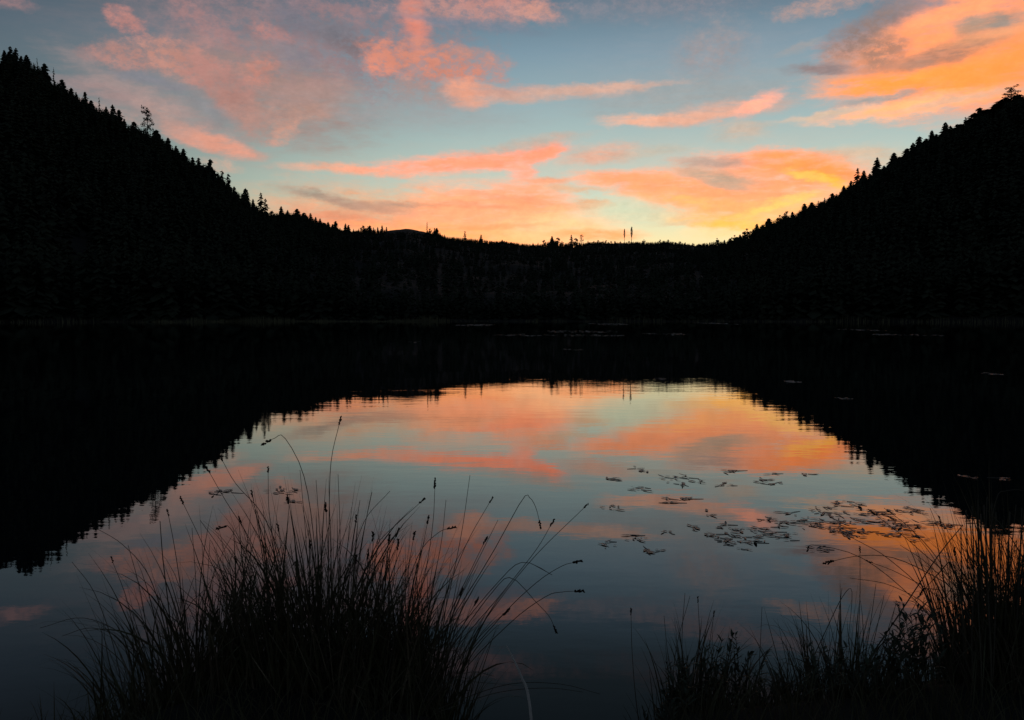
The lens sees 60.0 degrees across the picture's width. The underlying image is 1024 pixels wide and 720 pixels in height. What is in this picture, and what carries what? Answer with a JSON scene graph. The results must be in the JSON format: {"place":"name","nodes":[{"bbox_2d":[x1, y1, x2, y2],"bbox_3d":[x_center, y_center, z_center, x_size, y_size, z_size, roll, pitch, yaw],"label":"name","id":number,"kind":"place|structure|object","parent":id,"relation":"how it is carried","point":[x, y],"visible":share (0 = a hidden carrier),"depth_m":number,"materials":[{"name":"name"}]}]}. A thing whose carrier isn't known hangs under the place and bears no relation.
{"place":"outdoors","nodes":[
{"label":"outdoors","id":0,"kind":"place"},
{"bbox_2d":[0,321,1023,719],"bbox_3d":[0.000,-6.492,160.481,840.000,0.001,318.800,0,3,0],"label":"water","id":1,"kind":"structure","parent":0,"point":[124,433],"depth_m":10.94,"materials":[{"name":"multicoloured liquid"}]},
{"bbox_2d":[209,489,236,494],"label":"pondweed","id":2,"kind":"object","parent":1,"relation":"on","point":[225,490],"visible":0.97,"depth_m":9.92,"materials":[{"name":"black plant"}]},
{"bbox_2d":[265,486,297,492],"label":"pondweed","id":3,"kind":"object","parent":1,"relation":"on","point":[282,490],"visible":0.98,"depth_m":9.98,"materials":[{"name":"black plant"}]},
{"bbox_2d":[625,534,644,541],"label":"pondweed","id":4,"kind":"object","parent":1,"relation":"on","point":[635,537],"visible":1,"depth_m":7.93,"materials":[{"name":"black plant"}]},
{"bbox_2d":[630,486,653,491],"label":"pondweed","id":5,"kind":"object","parent":1,"relation":"on","point":[641,489],"visible":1,"depth_m":10.04,"materials":[{"name":"black plant"}]},
{"bbox_2d":[643,546,665,554],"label":"pondweed","id":6,"kind":"object","parent":1,"relation":"on","point":[648,551],"visible":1,"depth_m":7.45,"materials":[{"name":"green plant"}]},
{"bbox_2d":[660,497,679,502],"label":"pondweed","id":7,"kind":"object","parent":1,"relation":"on","point":[667,498],"visible":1,"depth_m":9.39,"materials":[{"name":"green plant"}]},
{"bbox_2d":[659,473,703,485],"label":"pondweed","id":8,"kind":"object","parent":1,"relation":"on","point":[675,477],"visible":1,"depth_m":10.70,"materials":[{"name":"green plant"}]},
{"bbox_2d":[717,521,742,530],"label":"pondweed","id":9,"kind":"object","parent":1,"relation":"on","point":[725,523],"visible":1,"depth_m":8.29,"materials":[{"name":"green plant"}]},
{"bbox_2d":[704,531,764,549],"bbox_3d":[1.958,1.573,7.840,0.595,0.030,0.506,3,4,41],"label":"pondweed","id":10,"kind":"object","parent":1,"relation":"on","point":[726,538],"visible":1,"depth_m":7.84,"materials":[{"name":"green plant"}]},
{"bbox_2d":[734,526,767,532],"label":"pondweed","id":11,"kind":"object","parent":1,"relation":"on","point":[755,529],"visible":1,"depth_m":8.20,"materials":[{"name":"black plant"}]},
{"bbox_2d":[755,477,780,484],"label":"pondweed","id":12,"kind":"object","parent":1,"relation":"on","point":[767,479],"visible":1,"depth_m":10.58,"materials":[{"name":"green plant"}]},
{"bbox_2d":[757,516,781,522],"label":"pondweed","id":13,"kind":"object","parent":1,"relation":"on","point":[770,519],"visible":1,"depth_m":8.58,"materials":[{"name":"black plant"}]},
{"bbox_2d":[756,530,799,540],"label":"pondweed","id":14,"kind":"object","parent":1,"relation":"on","point":[785,535],"visible":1,"depth_m":7.96,"materials":[{"name":"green plant"}]},
{"bbox_2d":[778,520,798,526],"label":"pondweed","id":15,"kind":"object","parent":1,"relation":"on","point":[786,521],"visible":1,"depth_m":8.45,"materials":[{"name":"black plant"}]},
{"bbox_2d":[791,514,823,525],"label":"pondweed","id":16,"kind":"object","parent":1,"relation":"on","point":[806,521],"visible":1,"depth_m":8.53,"materials":[{"name":"black plant"}]},
{"bbox_2d":[809,546,830,551],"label":"pondweed","id":17,"kind":"object","parent":1,"relation":"on","point":[819,547],"visible":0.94,"depth_m":7.52,"materials":[{"name":"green plant"}]},
{"bbox_2d":[799,518,854,533],"bbox_3d":[2.991,1.551,8.283,0.369,0.027,0.562,-1,3,-25],"label":"pondweed","id":18,"kind":"object","parent":1,"relation":"on","point":[839,524],"visible":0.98,"depth_m":8.34,"materials":[{"name":"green plant"}]},
{"bbox_2d":[808,506,849,515],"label":"pondweed","id":19,"kind":"object","parent":1,"relation":"on","point":[829,513],"visible":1,"depth_m":8.88,"materials":[{"name":"black plant"}]},
{"bbox_2d":[837,397,851,399],"bbox_3d":[7.743,0.887,20.682,0.402,0.030,0.569,0,3,0],"label":"lily pad mat","id":20,"kind":"object","parent":1,"relation":"on","point":[843,398],"visible":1,"depth_m":20.64,"materials":[{"name":"grey plant"}]},
{"bbox_2d":[830,501,865,506],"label":"pondweed","id":21,"kind":"object","parent":1,"relation":"on","point":[837,503],"visible":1,"depth_m":9.29,"materials":[{"name":"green plant"}]},
{"bbox_2d":[831,529,869,537],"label":"pondweed","id":22,"kind":"object","parent":1,"relation":"on","point":[847,532],"visible":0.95,"depth_m":8.07,"materials":[{"name":"black plant"}]},
{"bbox_2d":[830,515,879,523],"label":"pondweed","id":23,"kind":"object","parent":1,"relation":"on","point":[837,521],"visible":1,"depth_m":8.50,"materials":[{"name":"green plant"}]},
{"bbox_2d":[856,509,896,517],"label":"pondweed","id":24,"kind":"object","parent":1,"relation":"on","point":[877,512],"visible":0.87,"depth_m":8.84,"materials":[{"name":"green plant"}]},
{"bbox_2d":[859,528,900,535],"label":"pondweed","id":25,"kind":"object","parent":1,"relation":"on","point":[863,530],"visible":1,"depth_m":8.06,"materials":[{"name":"green plant"}]},
{"bbox_2d":[879,517,920,530],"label":"pondweed","id":26,"kind":"object","parent":1,"relation":"on","point":[894,527],"visible":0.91,"depth_m":8.37,"materials":[{"name":"green plant"}]},
{"bbox_2d":[886,506,927,513],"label":"pondweed","id":27,"kind":"object","parent":1,"relation":"on","point":[897,510],"visible":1,"depth_m":8.96,"materials":[{"name":"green plant"}]},
{"bbox_2d":[899,533,928,540],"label":"pondweed","id":28,"kind":"object","parent":1,"relation":"on","point":[914,536],"visible":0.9,"depth_m":7.93,"materials":[{"name":"green plant"}]},
{"bbox_2d":[912,519,957,528],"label":"pondweed","id":29,"kind":"object","parent":1,"relation":"on","point":[935,524],"visible":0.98,"depth_m":8.38,"materials":[{"name":"green plant"}]},
{"bbox_2d":[987,477,1009,480],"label":"pondweed","id":30,"kind":"object","parent":1,"relation":"on","point":[1001,478],"visible":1,"depth_m":10.76,"materials":[{"name":"green plant"}]},
{"bbox_2d":[0,74,1023,719],"bbox_3d":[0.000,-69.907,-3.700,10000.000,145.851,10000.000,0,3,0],"label":"ground","id":31,"kind":"structure","parent":0,"point":[80,240],"depth_m":193.68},
{"bbox_2d":[0,50,6,63],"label":"conifer tree","id":32,"kind":"object","parent":31,"relation":"on","point":[3,53],"visible":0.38,"depth_m":491.12,"materials":[{"name":"black plant"}]},
{"bbox_2d":[7,46,12,56],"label":"conifer tree","id":33,"kind":"object","parent":31,"relation":"on","point":[9,52],"visible":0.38,"depth_m":498.55,"materials":[{"name":"black plant"}]},
{"bbox_2d":[12,47,22,63],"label":"conifer tree","id":34,"kind":"object","parent":31,"relation":"on","point":[15,51],"visible":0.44,"depth_m":498.75,"materials":[{"name":"black plant"}]},
{"bbox_2d":[24,54,31,68],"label":"conifer tree","id":35,"kind":"object","parent":31,"relation":"on","point":[27,59],"visible":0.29,"depth_m":507.09,"materials":[{"name":"black plant"}]},
{"bbox_2d":[39,63,53,86],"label":"conifer tree","id":36,"kind":"object","parent":31,"relation":"on","point":[45,73],"visible":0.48,"depth_m":515.65,"materials":[{"name":"black plant"}]},
{"bbox_2d":[59,79,67,91],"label":"conifer tree","id":37,"kind":"object","parent":31,"relation":"on","point":[61,82],"visible":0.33,"depth_m":532.83,"materials":[{"name":"black plant"}]},
{"bbox_2d":[83,92,88,104],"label":"conifer tree","id":38,"kind":"object","parent":31,"relation":"on","point":[84,95],"visible":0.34,"depth_m":549.99,"materials":[{"name":"black plant"}]},
{"bbox_2d":[110,104,115,114],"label":"conifer tree","id":39,"kind":"object","parent":31,"relation":"on","point":[113,109],"visible":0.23,"depth_m":566.25,"materials":[{"name":"black plant"}]},
{"bbox_2d":[117,110,125,123],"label":"conifer tree","id":40,"kind":"object","parent":31,"relation":"on","point":[119,115],"visible":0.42,"depth_m":572.32,"materials":[{"name":"black plant"}]},
{"bbox_2d":[130,122,137,127],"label":"conifer tree","id":41,"kind":"object","parent":31,"relation":"on","point":[133,124],"visible":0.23,"depth_m":574.43,"materials":[{"name":"black plant"}]},
{"bbox_2d":[141,105,154,133],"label":"pine tree","id":42,"kind":"object","parent":31,"relation":"on","point":[147,117],"visible":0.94,"depth_m":587.54,"materials":[{"name":"black plant"}]},
{"bbox_2d":[152,130,160,137],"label":"conifer tree","id":43,"kind":"object","parent":31,"relation":"on","point":[157,132],"visible":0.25,"depth_m":593.30,"materials":[{"name":"black plant"}]},
{"bbox_2d":[25,496,338,719],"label":"sedge tussock","id":44,"kind":"object","parent":31,"relation":"on","point":[184,650],"visible":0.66,"depth_m":3.92,"materials":[{"name":"black plant"}]},
{"bbox_2d":[181,148,188,160],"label":"conifer tree","id":45,"kind":"object","parent":31,"relation":"on","point":[183,152],"visible":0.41,"depth_m":626.06,"materials":[{"name":"black plant"}]},
{"bbox_2d":[195,157,201,167],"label":"conifer tree","id":46,"kind":"object","parent":31,"relation":"on","point":[198,161],"visible":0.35,"depth_m":655.73,"materials":[{"name":"black plant"}]},
{"bbox_2d":[207,159,214,170],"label":"conifer tree","id":47,"kind":"object","parent":31,"relation":"on","point":[210,162],"visible":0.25,"depth_m":656.73,"materials":[{"name":"black plant"}]},
{"bbox_2d":[224,174,232,190],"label":"conifer tree","id":48,"kind":"object","parent":31,"relation":"on","point":[228,181],"visible":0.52,"depth_m":693.98,"materials":[{"name":"black plant"}]},
{"bbox_2d":[242,187,250,201],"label":"conifer tree","id":49,"kind":"object","parent":31,"relation":"on","point":[245,192],"visible":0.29,"depth_m":701.75,"materials":[{"name":"black plant"}]},
{"bbox_2d":[257,192,264,212],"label":"conifer tree","id":50,"kind":"object","parent":31,"relation":"on","point":[260,204],"visible":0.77,"depth_m":718.18,"materials":[{"name":"black plant"}]},
{"bbox_2d":[262,198,269,217],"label":"conifer tree","id":51,"kind":"object","parent":31,"relation":"on","point":[265,206],"visible":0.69,"depth_m":725.44,"materials":[{"name":"black plant"}]},
{"bbox_2d":[151,416,470,712],"bbox_3d":[-0.847,1.032,4.098,1.500,1.620,1.320,1,3,26],"label":"sedge tussock","id":52,"kind":"object","parent":31,"relation":"on","point":[313,650],"visible":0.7,"depth_m":3.90,"materials":[{"name":"black plant"}]},
{"bbox_2d":[333,221,339,230],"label":"conifer tree","id":53,"kind":"object","parent":31,"relation":"on","point":[335,224],"visible":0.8,"depth_m":822.85,"materials":[{"name":"black plant"}]},
{"bbox_2d":[272,477,598,719],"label":"sedge tussock","id":54,"kind":"object","parent":31,"relation":"on","point":[430,680],"visible":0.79,"depth_m":3.95,"materials":[{"name":"black plant"}]},
{"bbox_2d":[0,53,1023,321],"bbox_3d":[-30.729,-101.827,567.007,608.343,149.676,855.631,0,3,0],"label":"forest","id":55,"kind":"object","parent":31,"relation":"on","point":[862,271],"visible":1,"depth_m":282.53,"materials":[{"name":"black plant"}]},
{"bbox_2d":[0,631,1023,719],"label":"grass","id":56,"kind":"structure","parent":31,"relation":"on","point":[726,703],"depth_m":3.65,"materials":[{"name":"black plant"}]},
{"bbox_2d":[506,645,532,719],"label":"dry grass blade","id":57,"kind":"object","parent":31,"relation":"on","point":[527,693],"visible":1,"depth_m":3.70,"materials":[{"name":"plant"}]},
{"bbox_2d":[642,658,691,719],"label":"leafy weed","id":58,"kind":"object","parent":31,"relation":"on","point":[663,702],"visible":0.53,"depth_m":4.00,"materials":[{"name":"black plant"}]},
{"bbox_2d":[655,652,721,719],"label":"leafy weed","id":59,"kind":"object","parent":31,"relation":"on","point":[684,689],"visible":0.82,"depth_m":3.90,"materials":[{"name":"black plant"}]},
{"bbox_2d":[623,596,779,719],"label":"sedge tussock","id":60,"kind":"object","parent":31,"relation":"on","point":[698,653],"visible":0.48,"depth_m":4.06,"materials":[{"name":"black plant"}]},
{"bbox_2d":[681,629,771,709],"bbox_3d":[0.952,1.421,4.003,0.430,0.388,0.224,0,3,0],"label":"leafy weed","id":61,"kind":"object","parent":31,"relation":"on","point":[716,666],"visible":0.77,"depth_m":3.98,"materials":[{"name":"black plant"}]},
{"bbox_2d":[757,667,807,704],"bbox_3d":[1.217,1.483,4.001,0.246,0.254,0.250,1,3,13],"label":"leafy weed","id":62,"kind":"object","parent":31,"relation":"on","point":[783,685],"visible":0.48,"depth_m":3.95,"materials":[{"name":"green plant"}]},
{"bbox_2d":[796,640,884,702],"bbox_3d":[1.399,1.354,3.853,0.374,0.368,0.298,-2,3,-26],"label":"leafy weed","id":63,"kind":"object","parent":31,"relation":"on","point":[841,663],"visible":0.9,"depth_m":3.81,"materials":[{"name":"black plant"}]},
{"bbox_2d":[737,525,962,701],"bbox_3d":[1.531,1.188,4.026,0.941,0.981,0.731,0,3,0],"label":"sedge tussock","id":64,"kind":"object","parent":31,"relation":"on","point":[857,654],"visible":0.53,"depth_m":4.00,"materials":[{"name":"black plant"}]},
{"bbox_2d":[853,167,861,182],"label":"conifer tree","id":65,"kind":"object","parent":31,"relation":"on","point":[857,177],"visible":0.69,"depth_m":534.89,"materials":[{"name":"black plant"}]},
{"bbox_2d":[860,171,865,179],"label":"conifer tree","id":66,"kind":"object","parent":31,"relation":"on","point":[863,173],"visible":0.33,"depth_m":534.36,"materials":[{"name":"black plant"}]},
{"bbox_2d":[868,157,881,180],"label":"conifer tree","id":67,"kind":"object","parent":31,"relation":"on","point":[876,164],"visible":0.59,"depth_m":504.29,"materials":[{"name":"black plant"}]},
{"bbox_2d":[886,153,896,166],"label":"conifer tree","id":68,"kind":"object","parent":31,"relation":"on","point":[893,157],"visible":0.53,"depth_m":499.16,"materials":[{"name":"black plant"}]},
{"bbox_2d":[900,148,908,159],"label":"conifer tree","id":69,"kind":"object","parent":31,"relation":"on","point":[905,151],"visible":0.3,"depth_m":488.59,"materials":[{"name":"black plant"}]},
{"bbox_2d":[879,594,948,698],"bbox_3d":[1.733,1.266,3.856,0.289,0.463,0.299,0,3,0],"label":"leafy weed","id":70,"kind":"object","parent":31,"relation":"on","point":[913,659],"visible":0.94,"depth_m":3.85,"materials":[{"name":"black plant"}]},
{"bbox_2d":[806,441,1023,706],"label":"sedge tussock","id":71,"kind":"object","parent":31,"relation":"on","point":[984,631],"visible":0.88,"depth_m":3.97,"materials":[{"name":"black plant"}]},
{"bbox_2d":[915,136,922,146],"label":"conifer tree","id":72,"kind":"object","parent":31,"relation":"on","point":[918,140],"visible":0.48,"depth_m":471.55,"materials":[{"name":"black plant"}]},
{"bbox_2d":[926,131,934,141],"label":"conifer tree","id":73,"kind":"object","parent":31,"relation":"on","point":[932,134],"visible":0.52,"depth_m":462.70,"materials":[{"name":"black plant"}]},
{"bbox_2d":[936,122,948,139],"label":"conifer tree","id":74,"kind":"object","parent":31,"relation":"on","point":[945,126],"visible":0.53,"depth_m":441.78,"materials":[{"name":"black plant"}]},
{"bbox_2d":[960,113,976,128],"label":"conifer tree","id":75,"kind":"object","parent":31,"relation":"on","point":[970,116],"visible":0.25,"depth_m":419.69,"materials":[{"name":"black plant"}]},
{"bbox_2d":[971,108,984,123],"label":"conifer tree","id":76,"kind":"object","parent":31,"relation":"on","point":[980,111],"visible":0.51,"depth_m":412.09,"materials":[{"name":"black plant"}]},
{"bbox_2d":[951,468,1023,649],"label":"sedge tussock","id":77,"kind":"object","parent":31,"relation":"on","point":[1011,542],"visible":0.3,"depth_m":4.25,"materials":[{"name":"black plant"}]},
{"bbox_2d":[984,101,1002,115],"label":"conifer tree","id":78,"kind":"object","parent":31,"relation":"on","point":[994,106],"visible":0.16,"depth_m":407.80,"materials":[{"name":"black plant"}]},
{"bbox_2d":[987,106,1003,118],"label":"conifer tree","id":79,"kind":"object","parent":31,"relation":"on","point":[994,110],"visible":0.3,"depth_m":396.65,"materials":[{"name":"black plant"}]},
{"bbox_2d":[999,98,1009,105],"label":"conifer tree","id":80,"kind":"object","parent":31,"relation":"on","point":[1002,100],"visible":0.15,"depth_m":403.71,"materials":[{"name":"black plant"}]},
{"bbox_2d":[998,95,1022,113],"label":"conifer tree","id":81,"kind":"object","parent":31,"relation":"on","point":[1018,97],"visible":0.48,"depth_m":389.48,"materials":[{"name":"black plant"}]},
{"bbox_2d":[1002,84,1023,102],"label":"pine tree","id":82,"kind":"object","parent":31,"relation":"on","point":[1010,91],"visible":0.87,"depth_m":392.09,"materials":[{"name":"black plant"}]},
{"bbox_2d":[0,0,1023,245],"label":"sky","id":83,"kind":"structure","parent":0,"point":[530,122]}
]}

